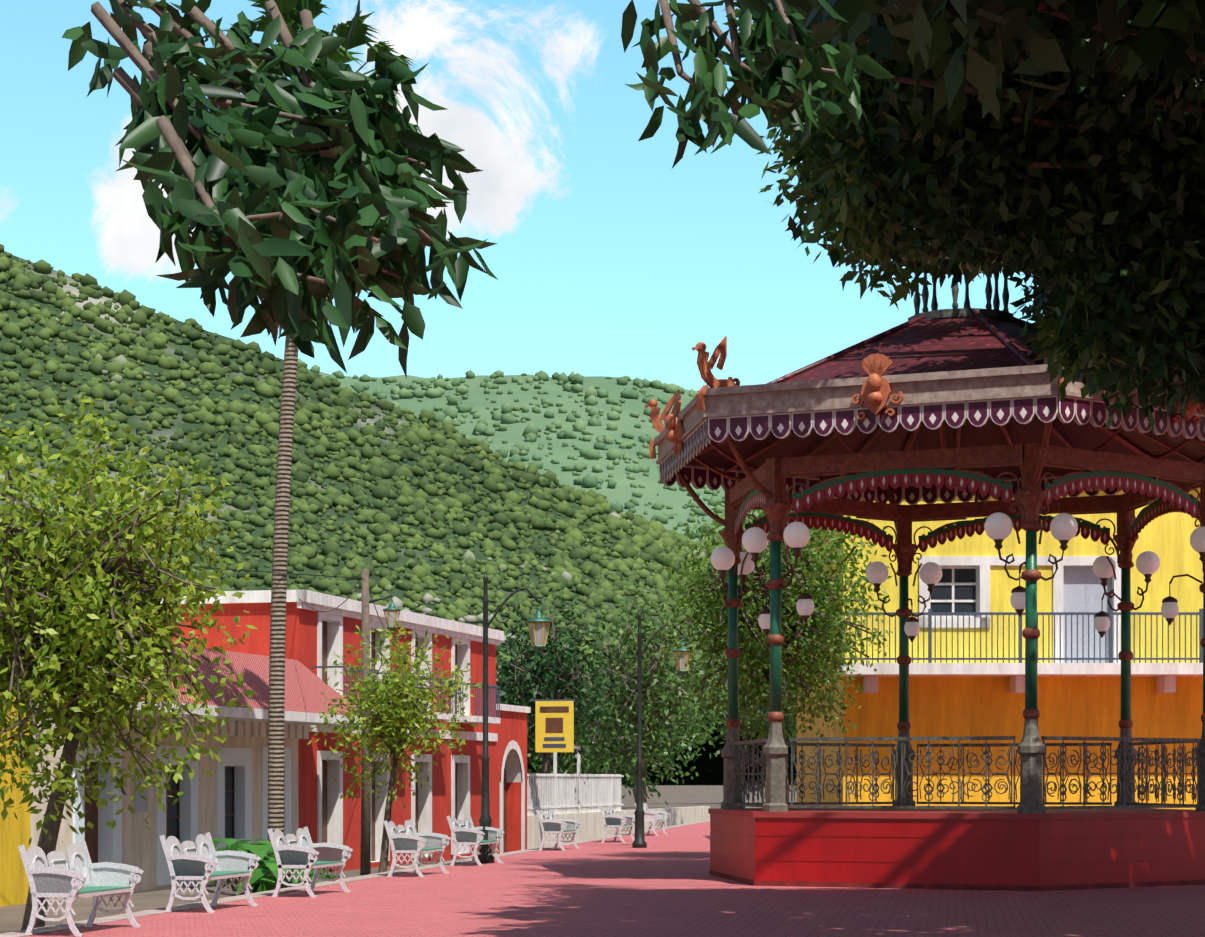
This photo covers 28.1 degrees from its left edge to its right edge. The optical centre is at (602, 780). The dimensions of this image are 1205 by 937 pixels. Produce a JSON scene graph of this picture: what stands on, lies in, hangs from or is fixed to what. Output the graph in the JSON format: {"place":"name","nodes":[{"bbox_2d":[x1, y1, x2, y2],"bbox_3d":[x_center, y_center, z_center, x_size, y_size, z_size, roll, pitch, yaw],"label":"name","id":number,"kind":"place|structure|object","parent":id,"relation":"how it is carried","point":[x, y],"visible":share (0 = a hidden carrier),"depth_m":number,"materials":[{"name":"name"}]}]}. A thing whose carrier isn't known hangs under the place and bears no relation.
{"place":"outdoors","nodes":[
{"label":"outdoors","id":0,"kind":"place"},
{"bbox_2d":[0,589,709,906],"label":"buildings","id":1,"kind":"structure","parent":0,"point":[228,798],"depth_m":60.60,"materials":[{"name":"red paint"}]},
{"bbox_2d":[0,244,796,782],"bbox_3d":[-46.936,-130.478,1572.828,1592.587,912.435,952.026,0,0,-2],"label":"hill","id":2,"kind":"structure","parent":0,"point":[424,514],"depth_m":1532.05,"materials":[{"name":"green plant"}]},
{"bbox_2d":[0,783,796,933],"bbox_3d":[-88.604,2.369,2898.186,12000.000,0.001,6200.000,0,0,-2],"label":"ground","id":3,"kind":"structure","parent":0,"point":[674,795],"depth_m":52.77,"materials":[{"name":"grey concrete"}]},
{"bbox_2d":[0,393,256,929],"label":"bright tree","id":4,"kind":"object","parent":3,"relation":"on","point":[76,632],"visible":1,"depth_m":31.66,"materials":[{"name":"green plant"}]},
{"bbox_2d":[177,838,336,895],"bbox_3d":[-5.206,1.628,36.485,2.394,1.491,3.679,0,0,-44],"label":"bush","id":5,"kind":"object","parent":3,"relation":"on","point":[260,880],"visible":0.35,"depth_m":36.10,"materials":[{"name":"green plant"}]},
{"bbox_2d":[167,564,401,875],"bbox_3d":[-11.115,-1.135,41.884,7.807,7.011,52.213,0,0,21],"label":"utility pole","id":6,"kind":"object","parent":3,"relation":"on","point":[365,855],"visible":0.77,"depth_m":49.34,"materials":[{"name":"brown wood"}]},
{"bbox_2d":[207,0,435,889],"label":"palm tree","id":7,"kind":"object","parent":3,"relation":"on","point":[290,10],"visible":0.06,"depth_m":47.23,"materials":[{"name":"brown plant"}]},
{"bbox_2d":[307,618,481,872],"bbox_3d":[-3.946,-0.330,45.442,3.334,5.429,3.548,0,0,-2],"label":"tree","id":8,"kind":"object","parent":3,"relation":"on","point":[405,711],"visible":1,"depth_m":45.14,"materials":[{"name":"green plant"}]},
{"bbox_2d":[496,652,542,797],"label":"valley tree","id":9,"kind":"object","parent":3,"relation":"on","point":[507,699],"depth_m":253.29,"materials":[{"name":"green plant"}]},
{"bbox_2d":[496,588,619,812],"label":"tree","id":10,"kind":"object","parent":3,"relation":"on","point":[561,681],"visible":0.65,"depth_m":86.89,"materials":[{"name":"green plant"}]},
{"bbox_2d":[500,660,726,811],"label":"tree","id":11,"kind":"object","parent":3,"relation":"on","point":[566,763],"visible":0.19,"depth_m":118.61,"materials":[{"name":"green plant"}]},
{"bbox_2d":[576,655,700,802],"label":"valley tree","id":12,"kind":"object","parent":3,"relation":"on","point":[603,685],"visible":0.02,"depth_m":201.78,"materials":[{"name":"green plant"}]},
{"bbox_2d":[565,579,726,803],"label":"tree","id":13,"kind":"object","parent":3,"relation":"on","point":[655,683],"visible":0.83,"depth_m":98.83,"materials":[{"name":"green plant"}]},
{"bbox_2d":[677,664,796,776],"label":"valley tree","id":14,"kind":"object","parent":3,"relation":"on","point":[723,729],"visible":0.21,"depth_m":238.31,"materials":[{"name":"green plant"}]},
{"bbox_2d":[741,678,796,760],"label":"valley tree","id":15,"kind":"object","parent":3,"relation":"on","point":[789,725],"visible":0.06,"depth_m":216.62,"materials":[{"name":"green plant"}]},
{"bbox_2d":[0,0,1043,390],"label":"sky","id":16,"kind":"structure","parent":0,"point":[609,258],"materials":[{"name":"blue"}]},
{"bbox_2d":[298,358,769,560],"bbox_3d":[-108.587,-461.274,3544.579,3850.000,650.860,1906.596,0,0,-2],"label":"hill","id":17,"kind":"structure","parent":0,"point":[596,434],"depth_m":3833.45,"materials":[{"name":"green plant"}]},
{"bbox_2d":[0,820,1204,936],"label":"plaza pavement","id":18,"kind":"structure","parent":0,"point":[662,884],"depth_m":27.84,"materials":[{"name":"red concrete"}]},
{"bbox_2d":[18,841,143,936],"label":"bench","id":19,"kind":"object","parent":18,"relation":"on","point":[56,874],"visible":1,"depth_m":23.33,"materials":[{"name":"white metal"}]},
{"bbox_2d":[159,832,260,912],"bbox_3d":[-4.454,1.046,27.443,0.676,0.880,1.468,0,0,11],"label":"bench","id":20,"kind":"object","parent":18,"relation":"on","point":[203,860],"visible":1,"depth_m":27.21,"materials":[{"name":"white metal"}]},
{"bbox_2d":[268,826,352,897],"bbox_3d":[-3.742,1.046,30.966,0.676,0.880,1.468,0,0,11],"label":"bench","id":21,"kind":"object","parent":18,"relation":"on","point":[302,851],"visible":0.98,"depth_m":30.64,"materials":[{"name":"white metal"}]},
{"bbox_2d":[384,819,450,876],"bbox_3d":[-2.857,1.046,37.297,0.676,0.880,1.468,0,0,11],"label":"bench","id":22,"kind":"object","parent":18,"relation":"on","point":[406,838],"visible":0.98,"depth_m":36.80,"materials":[{"name":"white metal"}]},
{"bbox_2d":[447,815,503,865],"bbox_3d":[-2.203,1.046,42.019,0.676,0.880,1.468,0,0,11],"label":"bench","id":23,"kind":"object","parent":18,"relation":"on","point":[466,832],"visible":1,"depth_m":41.35,"materials":[{"name":"white metal"}]},
{"bbox_2d":[61,0,895,378],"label":"tree branches","id":24,"kind":"object","parent":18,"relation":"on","point":[307,212],"visible":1,"depth_m":6.97,"materials":[{"name":"green plant"}]},
{"bbox_2d":[536,809,580,850],"bbox_3d":[-0.919,1.046,50.963,0.676,0.880,1.468,0,0,11],"label":"bench","id":25,"kind":"object","parent":18,"relation":"on","point":[549,822],"visible":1,"depth_m":50.30,"materials":[{"name":"white metal"}]},
{"bbox_2d":[476,572,691,862],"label":"street lamps","id":26,"kind":"object","parent":18,"relation":"on","point":[537,620],"visible":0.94,"depth_m":42.85,"materials":[{"name":"metal"}]},
{"bbox_2d":[599,805,634,842],"bbox_3d":[0.387,1.046,57.606,0.676,0.880,1.468,0,0,11],"label":"bench","id":27,"kind":"object","parent":18,"relation":"on","point":[612,819],"visible":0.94,"depth_m":56.94,"materials":[{"name":"white metal"}]},
{"bbox_2d":[635,803,668,835],"bbox_3d":[1.330,1.046,64.639,0.676,0.880,1.468,0,0,11],"label":"bench","id":28,"kind":"object","parent":18,"relation":"on","point":[654,817],"visible":0.65,"depth_m":64.22,"materials":[{"name":"white metal"}]},
{"bbox_2d":[650,490,898,807],"bbox_3d":[3.138,-2.128,44.716,4.607,7.217,5.079,0,0,-2],"label":"tree","id":29,"kind":"object","parent":18,"relation":"on","point":[754,658],"visible":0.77,"depth_m":43.95,"materials":[{"name":"green plant"}]},
{"bbox_2d":[655,234,1204,890],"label":"gazebo","id":30,"kind":"object","parent":18,"relation":"on","point":[1029,842],"visible":0.81,"depth_m":33.48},
{"bbox_2d":[644,335,1203,458],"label":"rooftop ornaments","id":31,"kind":"object","parent":30,"relation":"attached to","point":[874,396],"visible":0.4,"depth_m":32.97},
{"bbox_2d":[660,395,1204,551],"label":"kiosk valances","id":32,"kind":"object","parent":30,"relation":"attached to","point":[948,486],"visible":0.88,"depth_m":33.03,"materials":[{"name":"red metal"}]},
{"bbox_2d":[711,512,1204,641],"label":"globe lamps","id":33,"kind":"object","parent":30,"relation":"attached to","point":[998,529],"visible":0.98,"depth_m":34.62,"materials":[{"name":"white glass"}]},
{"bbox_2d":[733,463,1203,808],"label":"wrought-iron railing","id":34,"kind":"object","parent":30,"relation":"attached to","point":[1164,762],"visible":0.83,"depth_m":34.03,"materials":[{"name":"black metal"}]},
{"bbox_2d":[721,0,1204,433],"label":"tree","id":35,"kind":"object","parent":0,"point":[1054,150],"visible":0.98,"depth_m":23.86,"materials":[{"name":"green plant"}]},
{"bbox_2d":[797,488,1202,809],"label":"yellow building","id":36,"kind":"structure","parent":0,"point":[967,663],"depth_m":47.70,"materials":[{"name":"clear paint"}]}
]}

